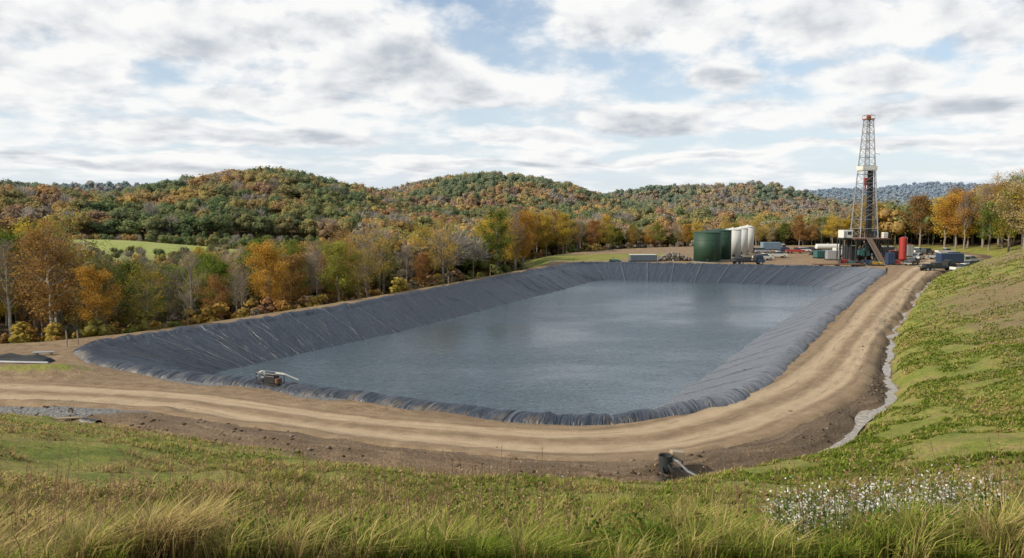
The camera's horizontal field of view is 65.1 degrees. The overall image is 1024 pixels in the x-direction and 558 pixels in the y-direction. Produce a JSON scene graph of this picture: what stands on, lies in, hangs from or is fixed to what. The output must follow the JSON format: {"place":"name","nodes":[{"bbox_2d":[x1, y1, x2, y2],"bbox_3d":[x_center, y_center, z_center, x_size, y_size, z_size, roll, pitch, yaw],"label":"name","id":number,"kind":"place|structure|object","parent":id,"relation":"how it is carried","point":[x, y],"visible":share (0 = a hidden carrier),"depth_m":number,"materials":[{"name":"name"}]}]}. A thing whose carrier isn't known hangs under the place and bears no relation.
{"place":"outdoors","nodes":[
{"label":"outdoors","id":0,"kind":"place"},
{"bbox_2d":[0,255,941,461],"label":"dirt road","id":1,"kind":"structure","parent":0,"point":[834,367],"depth_m":57.75,"materials":[{"name":"beige soil"}]},
{"bbox_2d":[918,260,956,270],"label":"flatbed truck","id":2,"kind":"object","parent":1,"relation":"on","point":[944,264],"visible":0.84,"depth_m":180.33,"materials":[{"name":"metal"}]},
{"bbox_2d":[935,253,970,262],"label":"box truck","id":3,"kind":"object","parent":1,"relation":"on","point":[957,257],"visible":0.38,"depth_m":196.75,"materials":[{"name":"metal"}]},
{"bbox_2d":[0,188,1023,557],"bbox_3d":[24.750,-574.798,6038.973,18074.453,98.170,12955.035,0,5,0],"label":"ground","id":4,"kind":"structure","parent":0,"point":[66,366],"depth_m":53.75,"materials":[{"name":"green plant"}]},
{"bbox_2d":[0,239,32,342],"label":"bare tree","id":5,"kind":"object","parent":4,"relation":"on","point":[9,303],"visible":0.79,"depth_m":96.12,"materials":[{"name":"grey plant"}]},
{"bbox_2d":[0,229,43,330],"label":"broadleaf tree","id":6,"kind":"object","parent":4,"relation":"on","point":[8,237],"visible":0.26,"depth_m":115.52,"materials":[{"name":"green plant"}]},
{"bbox_2d":[1,270,43,322],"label":"thin crowned tree","id":7,"kind":"object","parent":4,"relation":"on","point":[23,312],"visible":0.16,"depth_m":109.36,"materials":[{"name":"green plant"}]},
{"bbox_2d":[0,353,54,363],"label":"covered stack","id":8,"kind":"object","parent":4,"relation":"on","point":[23,359],"visible":0.99,"depth_m":76.69,"materials":[{"name":"plastic"}]},
{"bbox_2d":[8,212,65,323],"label":"broadleaf tree","id":9,"kind":"object","parent":4,"relation":"on","point":[21,226],"visible":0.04,"depth_m":134.39,"materials":[{"name":"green plant"}]},
{"bbox_2d":[0,231,74,333],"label":"thin crowned tree","id":10,"kind":"object","parent":4,"relation":"on","point":[35,321],"visible":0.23,"depth_m":99.04,"materials":[{"name":"brown plant"}]},
{"bbox_2d":[5,233,69,324],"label":"bare tree","id":11,"kind":"object","parent":4,"relation":"on","point":[54,280],"visible":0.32,"depth_m":98.41,"materials":[{"name":"grey plant"}]},
{"bbox_2d":[0,227,89,326],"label":"broadleaf tree","id":12,"kind":"object","parent":4,"relation":"on","point":[49,309],"visible":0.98,"depth_m":95.05,"materials":[{"name":"orange plant"}]},
{"bbox_2d":[2,212,88,324],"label":"thin crowned tree","id":13,"kind":"object","parent":4,"relation":"on","point":[47,232],"visible":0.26,"depth_m":106.19,"materials":[{"name":"brown plant"}]},
{"bbox_2d":[16,219,89,299],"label":"broadleaf tree","id":14,"kind":"object","parent":4,"relation":"on","point":[60,238],"visible":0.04,"depth_m":128.37,"materials":[{"name":"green plant"}]},
{"bbox_2d":[9,209,111,332],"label":"thin crowned tree","id":15,"kind":"object","parent":4,"relation":"on","point":[60,318],"visible":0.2,"depth_m":120.11,"materials":[{"name":"brown plant"}]},
{"bbox_2d":[61,255,127,326],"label":"broadleaf tree","id":16,"kind":"object","parent":4,"relation":"on","point":[82,304],"visible":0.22,"depth_m":107.33,"materials":[{"name":"orange plant"}]},
{"bbox_2d":[70,264,129,321],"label":"broadleaf tree","id":17,"kind":"object","parent":4,"relation":"on","point":[88,272],"visible":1,"depth_m":95.28,"materials":[{"name":"orange plant"}]},
{"bbox_2d":[75,249,130,324],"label":"thin crowned tree","id":18,"kind":"object","parent":4,"relation":"on","point":[98,263],"visible":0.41,"depth_m":99.89,"materials":[{"name":"green plant"}]},
{"bbox_2d":[106,256,154,326],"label":"broadleaf tree","id":19,"kind":"object","parent":4,"relation":"on","point":[126,269],"visible":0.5,"depth_m":114.45,"materials":[{"name":"green plant"}]},
{"bbox_2d":[119,292,146,326],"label":"thin crowned tree","id":20,"kind":"object","parent":4,"relation":"on","point":[126,318],"visible":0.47,"depth_m":112.24,"materials":[{"name":"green plant"}]},
{"bbox_2d":[127,289,162,325],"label":"thin crowned tree","id":21,"kind":"object","parent":4,"relation":"on","point":[146,297],"visible":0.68,"depth_m":102.43,"materials":[{"name":"green plant"}]},
{"bbox_2d":[120,267,171,319],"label":"thin crowned tree","id":22,"kind":"object","parent":4,"relation":"on","point":[144,280],"visible":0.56,"depth_m":106.96,"materials":[{"name":"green plant"}]},
{"bbox_2d":[125,262,178,329],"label":"thin crowned tree","id":23,"kind":"object","parent":4,"relation":"on","point":[154,273],"visible":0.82,"depth_m":105.30,"materials":[{"name":"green plant"}]},
{"bbox_2d":[158,267,185,320],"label":"bare tree","id":24,"kind":"object","parent":4,"relation":"on","point":[171,286],"visible":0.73,"depth_m":123.06,"materials":[{"name":"grey plant"}]},
{"bbox_2d":[154,263,200,321],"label":"broadleaf tree","id":25,"kind":"object","parent":4,"relation":"on","point":[182,276],"visible":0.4,"depth_m":124.80,"materials":[{"name":"green plant"}]},
{"bbox_2d":[159,246,205,308],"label":"bare tree","id":26,"kind":"object","parent":4,"relation":"on","point":[190,271],"visible":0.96,"depth_m":112.95,"materials":[{"name":"grey plant"}]},
{"bbox_2d":[175,289,198,324],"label":"bare tree","id":27,"kind":"object","parent":4,"relation":"on","point":[187,304],"visible":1,"depth_m":104.82,"materials":[{"name":"grey plant"}]},
{"bbox_2d":[181,292,210,317],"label":"broadleaf tree","id":28,"kind":"object","parent":4,"relation":"on","point":[196,306],"visible":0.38,"depth_m":118.25,"materials":[{"name":"green plant"}]},
{"bbox_2d":[182,253,221,302],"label":"broadleaf tree","id":29,"kind":"object","parent":4,"relation":"on","point":[198,259],"visible":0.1,"depth_m":132.57,"materials":[{"name":"green plant"}]},
{"bbox_2d":[179,270,225,313],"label":"broadleaf tree","id":30,"kind":"object","parent":4,"relation":"on","point":[204,278],"visible":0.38,"depth_m":120.63,"materials":[{"name":"green plant"}]},
{"bbox_2d":[182,246,227,303],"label":"broadleaf tree","id":31,"kind":"object","parent":4,"relation":"on","point":[201,249],"visible":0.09,"depth_m":138.40,"materials":[{"name":"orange plant"}]},
{"bbox_2d":[191,273,231,314],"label":"broadleaf tree","id":32,"kind":"object","parent":4,"relation":"on","point":[215,284],"visible":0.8,"depth_m":112.23,"materials":[{"name":"orange plant"}]},
{"bbox_2d":[191,251,245,306],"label":"broadleaf tree","id":33,"kind":"object","parent":4,"relation":"on","point":[217,269],"visible":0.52,"depth_m":128.75,"materials":[{"name":"green plant"}]},
{"bbox_2d":[225,270,245,312],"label":"bare tree","id":34,"kind":"object","parent":4,"relation":"on","point":[235,292],"visible":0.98,"depth_m":116.60,"materials":[{"name":"grey plant"}]},
{"bbox_2d":[230,244,265,309],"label":"thin crowned tree","id":35,"kind":"object","parent":4,"relation":"on","point":[242,266],"visible":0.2,"depth_m":136.25,"materials":[{"name":"brown plant"}]},
{"bbox_2d":[229,234,298,307],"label":"broadleaf tree","id":36,"kind":"object","parent":4,"relation":"on","point":[260,241],"visible":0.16,"depth_m":132.27,"materials":[{"name":"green plant"}]},
{"bbox_2d":[243,238,292,305],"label":"broadleaf tree","id":37,"kind":"object","parent":4,"relation":"on","point":[264,251],"visible":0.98,"depth_m":122.08,"materials":[{"name":"orange plant"}]},
{"bbox_2d":[246,246,298,304],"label":"thin crowned tree","id":38,"kind":"object","parent":4,"relation":"on","point":[255,290],"visible":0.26,"depth_m":128.72,"materials":[{"name":"brown plant"}]},
{"bbox_2d":[269,266,293,302],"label":"broadleaf tree","id":39,"kind":"object","parent":4,"relation":"on","point":[284,292],"visible":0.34,"depth_m":126.88,"materials":[{"name":"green plant"}]},
{"bbox_2d":[266,251,315,308],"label":"broadleaf tree","id":40,"kind":"object","parent":4,"relation":"on","point":[291,261],"visible":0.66,"depth_m":132.60,"materials":[{"name":"orange plant"}]},
{"bbox_2d":[281,238,316,306],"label":"broadleaf tree","id":41,"kind":"object","parent":4,"relation":"on","point":[292,249],"visible":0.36,"depth_m":146.47,"materials":[{"name":"green plant"}]},
{"bbox_2d":[302,244,324,295],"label":"bare tree","id":42,"kind":"object","parent":4,"relation":"on","point":[310,264],"visible":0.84,"depth_m":135.65,"materials":[{"name":"grey plant"}]},
{"bbox_2d":[297,240,329,295],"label":"bare tree","id":43,"kind":"object","parent":4,"relation":"on","point":[317,270],"visible":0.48,"depth_m":143.06,"materials":[{"name":"grey plant"}]},
{"bbox_2d":[312,254,345,303],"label":"broadleaf tree","id":44,"kind":"object","parent":4,"relation":"on","point":[329,292],"visible":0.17,"depth_m":154.77,"materials":[{"name":"green plant"}]},
{"bbox_2d":[315,239,362,301],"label":"broadleaf tree","id":45,"kind":"object","parent":4,"relation":"on","point":[336,251],"visible":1,"depth_m":133.67,"materials":[{"name":"green plant"}]},
{"bbox_2d":[305,225,372,296],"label":"thin crowned tree","id":46,"kind":"object","parent":4,"relation":"on","point":[350,234],"visible":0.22,"depth_m":146.27,"materials":[{"name":"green plant"}]},
{"bbox_2d":[316,233,367,295],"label":"thin crowned tree","id":47,"kind":"object","parent":4,"relation":"on","point":[346,260],"visible":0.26,"depth_m":144.93,"materials":[{"name":"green plant"}]},
{"bbox_2d":[338,245,378,298],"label":"thin crowned tree","id":48,"kind":"object","parent":4,"relation":"on","point":[357,282],"visible":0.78,"depth_m":137.51,"materials":[{"name":"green plant"}]},
{"bbox_2d":[338,223,396,296],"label":"thin crowned tree","id":49,"kind":"object","parent":4,"relation":"on","point":[374,247],"visible":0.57,"depth_m":148.11,"materials":[{"name":"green plant"}]},
{"bbox_2d":[351,236,388,297],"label":"bare tree","id":50,"kind":"object","parent":4,"relation":"on","point":[364,279],"visible":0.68,"depth_m":144.50,"materials":[{"name":"grey plant"}]},
{"bbox_2d":[365,224,396,293],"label":"bare tree","id":51,"kind":"object","parent":4,"relation":"on","point":[382,232],"visible":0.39,"depth_m":158.25,"materials":[{"name":"grey plant"}]},
{"bbox_2d":[360,230,403,294],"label":"thin crowned tree","id":52,"kind":"object","parent":4,"relation":"on","point":[387,270],"visible":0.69,"depth_m":154.75,"materials":[{"name":"brown plant"}]},
{"bbox_2d":[392,242,418,284],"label":"bare tree","id":53,"kind":"object","parent":4,"relation":"on","point":[406,258],"visible":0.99,"depth_m":148.58,"materials":[{"name":"grey plant"}]},
{"bbox_2d":[395,217,442,272],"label":"thin crowned tree","id":54,"kind":"object","parent":4,"relation":"on","point":[420,240],"visible":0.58,"depth_m":159.96,"materials":[{"name":"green plant"}]},
{"bbox_2d":[411,252,432,287],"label":"broadleaf tree","id":55,"kind":"object","parent":4,"relation":"on","point":[422,258],"visible":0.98,"depth_m":154.17,"materials":[{"name":"brown plant"}]},
{"bbox_2d":[413,214,464,278],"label":"thin crowned tree","id":56,"kind":"object","parent":4,"relation":"on","point":[446,249],"visible":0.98,"depth_m":158.54,"materials":[{"name":"brown plant"}]},
{"bbox_2d":[11,270,940,479],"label":"ditch stones","id":57,"kind":"object","parent":4,"relation":"on","point":[514,458],"visible":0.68,"depth_m":52.98,"materials":[{"name":"grey stone"}]},
{"bbox_2d":[73,261,885,425],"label":"pit liner","id":58,"kind":"object","parent":4,"relation":"on","point":[203,353],"visible":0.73,"depth_m":99.74,"materials":[{"name":"grey plastic"}]},
{"bbox_2d":[255,370,298,385],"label":"water pump","id":59,"kind":"object","parent":58,"relation":"on","point":[273,379],"visible":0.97,"depth_m":65.92,"materials":[{"name":"black paint"}]},
{"bbox_2d":[477,205,514,266],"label":"broadleaf tree","id":60,"kind":"object","parent":4,"relation":"on","point":[498,233],"visible":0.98,"depth_m":182.59,"materials":[{"name":"green plant"}]},
{"bbox_2d":[479,216,521,265],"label":"broadleaf tree","id":61,"kind":"object","parent":4,"relation":"on","point":[512,254],"visible":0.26,"depth_m":196.50,"materials":[{"name":"orange plant"}]},
{"bbox_2d":[0,165,1006,343],"bbox_3d":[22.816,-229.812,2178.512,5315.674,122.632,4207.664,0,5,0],"label":"autumn forest","id":62,"kind":"object","parent":4,"relation":"on","point":[220,203],"visible":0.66,"depth_m":373.54,"materials":[{"name":"green plant"}]},
{"bbox_2d":[0,472,1022,556],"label":"leafy weeds","id":63,"kind":"object","parent":4,"relation":"on","point":[648,522],"visible":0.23,"depth_m":7.58,"materials":[{"name":"green plant"}]},
{"bbox_2d":[0,250,1023,557],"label":"meadow grass","id":64,"kind":"structure","parent":4,"relation":"on","point":[176,530],"depth_m":8.28,"materials":[{"name":"green plant"}]},
{"bbox_2d":[0,427,1023,557],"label":"dry weeds","id":65,"kind":"object","parent":4,"relation":"on","point":[445,485],"visible":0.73,"depth_m":9.25,"materials":[{"name":"beige plant"}]},
{"bbox_2d":[503,204,525,270],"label":"bare tree","id":66,"kind":"object","parent":4,"relation":"on","point":[514,229],"visible":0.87,"depth_m":196.42,"materials":[{"name":"brown plant"}]},
{"bbox_2d":[507,208,540,269],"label":"broadleaf tree","id":67,"kind":"object","parent":4,"relation":"on","point":[525,218],"visible":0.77,"depth_m":199.34,"materials":[{"name":"orange plant"}]},
{"bbox_2d":[534,213,555,256],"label":"broadleaf tree","id":68,"kind":"object","parent":4,"relation":"on","point":[549,229],"visible":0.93,"depth_m":252.25,"materials":[{"name":"yellow plant"}]},
{"bbox_2d":[554,212,578,253],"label":"broadleaf tree","id":69,"kind":"object","parent":4,"relation":"on","point":[564,231],"visible":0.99,"depth_m":254.02,"materials":[{"name":"yellow plant"}]},
{"bbox_2d":[584,219,603,244],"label":"broadleaf tree","id":70,"kind":"object","parent":4,"relation":"on","point":[593,225],"visible":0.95,"depth_m":274.30,"materials":[{"name":"brown plant"}]},
{"bbox_2d":[597,214,616,245],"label":"broadleaf tree","id":71,"kind":"object","parent":4,"relation":"on","point":[605,219],"visible":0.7,"depth_m":285.88,"materials":[{"name":"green plant"}]},
{"bbox_2d":[605,223,618,245],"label":"broadleaf tree","id":72,"kind":"object","parent":4,"relation":"on","point":[609,237],"visible":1,"depth_m":281.79,"materials":[{"name":"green plant"}]},
{"bbox_2d":[628,254,656,261],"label":"storage container","id":73,"kind":"object","parent":4,"relation":"on","point":[642,257],"visible":1,"depth_m":211.11,"materials":[{"name":"metal"}]},
{"bbox_2d":[651,221,668,244],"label":"broadleaf tree","id":74,"kind":"object","parent":4,"relation":"on","point":[656,227],"visible":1,"depth_m":291.19,"materials":[{"name":"green plant"}]},
{"bbox_2d":[657,251,692,260],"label":"rubble heap","id":75,"kind":"object","parent":4,"relation":"on","point":[671,256],"visible":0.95,"depth_m":215.10,"materials":[{"name":"grey stone"}]},
{"bbox_2d":[658,449,697,480],"bbox_3d":[9.839,10.555,45.213,3.165,1.493,1.746,1,5,10],"label":"sump pump","id":76,"kind":"object","parent":4,"relation":"on","point":[666,464],"visible":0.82,"depth_m":45.08,"materials":[{"name":"metal"}]},
{"bbox_2d":[693,230,721,262],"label":"storage tank","id":77,"kind":"object","parent":4,"relation":"on","point":[707,246],"visible":1,"depth_m":208.33,"materials":[{"name":"green metal"}]},
{"bbox_2d":[709,228,731,259],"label":"storage tank","id":78,"kind":"object","parent":4,"relation":"on","point":[726,236],"visible":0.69,"depth_m":217.22,"materials":[{"name":"green metal"}]},
{"bbox_2d":[727,227,741,257],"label":"storage tank","id":79,"kind":"object","parent":4,"relation":"on","point":[736,244],"visible":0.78,"depth_m":225.51,"materials":[{"name":"white metal"}]},
{"bbox_2d":[737,226,748,255],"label":"storage tank","id":80,"kind":"object","parent":4,"relation":"on","point":[744,243],"visible":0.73,"depth_m":236.35,"materials":[{"name":"white metal"}]},
{"bbox_2d":[731,254,764,264],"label":"flatbed truck","id":81,"kind":"object","parent":4,"relation":"on","point":[758,259],"visible":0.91,"depth_m":199.78,"materials":[{"name":"metal"}]},
{"bbox_2d":[743,225,753,253],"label":"storage tank","id":82,"kind":"object","parent":4,"relation":"on","point":[751,240],"visible":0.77,"depth_m":246.22,"materials":[{"name":"white metal"}]},
{"bbox_2d":[760,242,785,250],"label":"box truck","id":83,"kind":"object","parent":4,"relation":"on","point":[770,246],"visible":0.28,"depth_m":254.55,"materials":[{"name":"metal"}]},
{"bbox_2d":[776,223,791,243],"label":"broadleaf tree","id":84,"kind":"object","parent":4,"relation":"on","point":[784,227],"visible":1,"depth_m":306.16,"materials":[{"name":"green plant"}]},
{"bbox_2d":[821,217,841,243],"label":"broadleaf tree","id":85,"kind":"object","parent":4,"relation":"on","point":[832,223],"visible":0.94,"depth_m":297.12,"materials":[{"name":"yellow plant"}]},
{"bbox_2d":[824,250,839,259],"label":"storage container","id":86,"kind":"object","parent":4,"relation":"on","point":[830,254],"visible":0.84,"depth_m":217.33,"materials":[{"name":"metal"}]},
{"bbox_2d":[836,115,898,262],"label":"drilling rig","id":87,"kind":"object","parent":4,"relation":"on","point":[861,252],"visible":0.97,"depth_m":211.26,"materials":[{"name":"grey paint"}]},
{"bbox_2d":[852,195,891,230],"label":"broadleaf tree","id":88,"kind":"object","parent":4,"relation":"on","point":[864,223],"visible":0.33,"depth_m":289.93,"materials":[{"name":"yellow plant"}]},
{"bbox_2d":[757,456,1021,542],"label":"white wildflowers","id":89,"kind":"object","parent":4,"relation":"on","point":[810,518],"visible":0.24,"depth_m":7.27,"materials":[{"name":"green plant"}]},
{"bbox_2d":[898,236,907,260],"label":"storage tank","id":90,"kind":"object","parent":4,"relation":"on","point":[903,241],"visible":0.88,"depth_m":208.19,"materials":[{"name":"red metal"}]},
{"bbox_2d":[896,193,938,246],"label":"broadleaf tree","id":91,"kind":"object","parent":4,"relation":"on","point":[919,201],"visible":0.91,"depth_m":275.15,"materials":[{"name":"brown plant"}]},
{"bbox_2d":[928,195,957,247],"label":"broadleaf tree","id":92,"kind":"object","parent":4,"relation":"on","point":[939,201],"visible":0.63,"depth_m":267.75,"materials":[{"name":"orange plant"}]},
{"bbox_2d":[933,189,976,248],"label":"broadleaf tree","id":93,"kind":"object","parent":4,"relation":"on","point":[952,199],"visible":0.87,"depth_m":261.48,"materials":[{"name":"orange plant"}]},
{"bbox_2d":[953,188,976,248],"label":"bare tree","id":94,"kind":"object","parent":4,"relation":"on","point":[965,206],"visible":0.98,"depth_m":257.62,"materials":[{"name":"brown plant"}]},
{"bbox_2d":[952,196,986,246],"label":"broadleaf tree","id":95,"kind":"object","parent":4,"relation":"on","point":[969,233],"visible":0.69,"depth_m":259.39,"materials":[{"name":"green plant"}]},
{"bbox_2d":[967,180,998,247],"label":"tree","id":96,"kind":"object","parent":4,"relation":"on","point":[982,241],"visible":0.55,"depth_m":254.82,"materials":[{"name":"brown plant"}]},
{"bbox_2d":[973,199,1004,249],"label":"broadleaf tree","id":97,"kind":"object","parent":4,"relation":"on","point":[987,216],"visible":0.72,"depth_m":245.97,"materials":[{"name":"green plant"}]},
{"bbox_2d":[973,177,1015,247],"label":"thin crowned tree","id":98,"kind":"object","parent":4,"relation":"on","point":[1001,188],"visible":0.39,"depth_m":247.49,"materials":[{"name":"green plant"}]},
{"bbox_2d":[975,170,1018,243],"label":"thin crowned tree","id":99,"kind":"object","parent":4,"relation":"on","point":[998,239],"visible":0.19,"depth_m":256.02,"materials":[{"name":"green plant"}]},
{"bbox_2d":[982,172,1023,246],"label":"thin crowned tree","id":100,"kind":"object","parent":4,"relation":"on","point":[1017,179],"visible":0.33,"depth_m":237.33,"materials":[{"name":"brown plant"}]},
{"bbox_2d":[987,179,1023,248],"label":"broadleaf tree","id":101,"kind":"object","parent":4,"relation":"on","point":[1017,188],"visible":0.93,"depth_m":226.29,"materials":[{"name":"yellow plant"}]},
{"bbox_2d":[989,189,1023,252],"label":"broadleaf tree","id":102,"kind":"object","parent":4,"relation":"on","point":[1010,233],"visible":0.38,"depth_m":231.88,"materials":[{"name":"green plant"}]},
{"bbox_2d":[0,0,1023,193],"label":"sky","id":103,"kind":"structure","parent":0,"point":[603,96],"materials":[{"name":"white"}]},
{"bbox_2d":[218,280,835,414],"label":"pond water","id":104,"kind":"structure","parent":0,"point":[611,347],"depth_m":100.52,"materials":[{"name":"grey liquid"}]},
{"bbox_2d":[819,281,931,452],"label":"ditch water","id":105,"kind":"structure","parent":0,"point":[862,418],"depth_m":65.56,"materials":[{"name":"grey liquid"}]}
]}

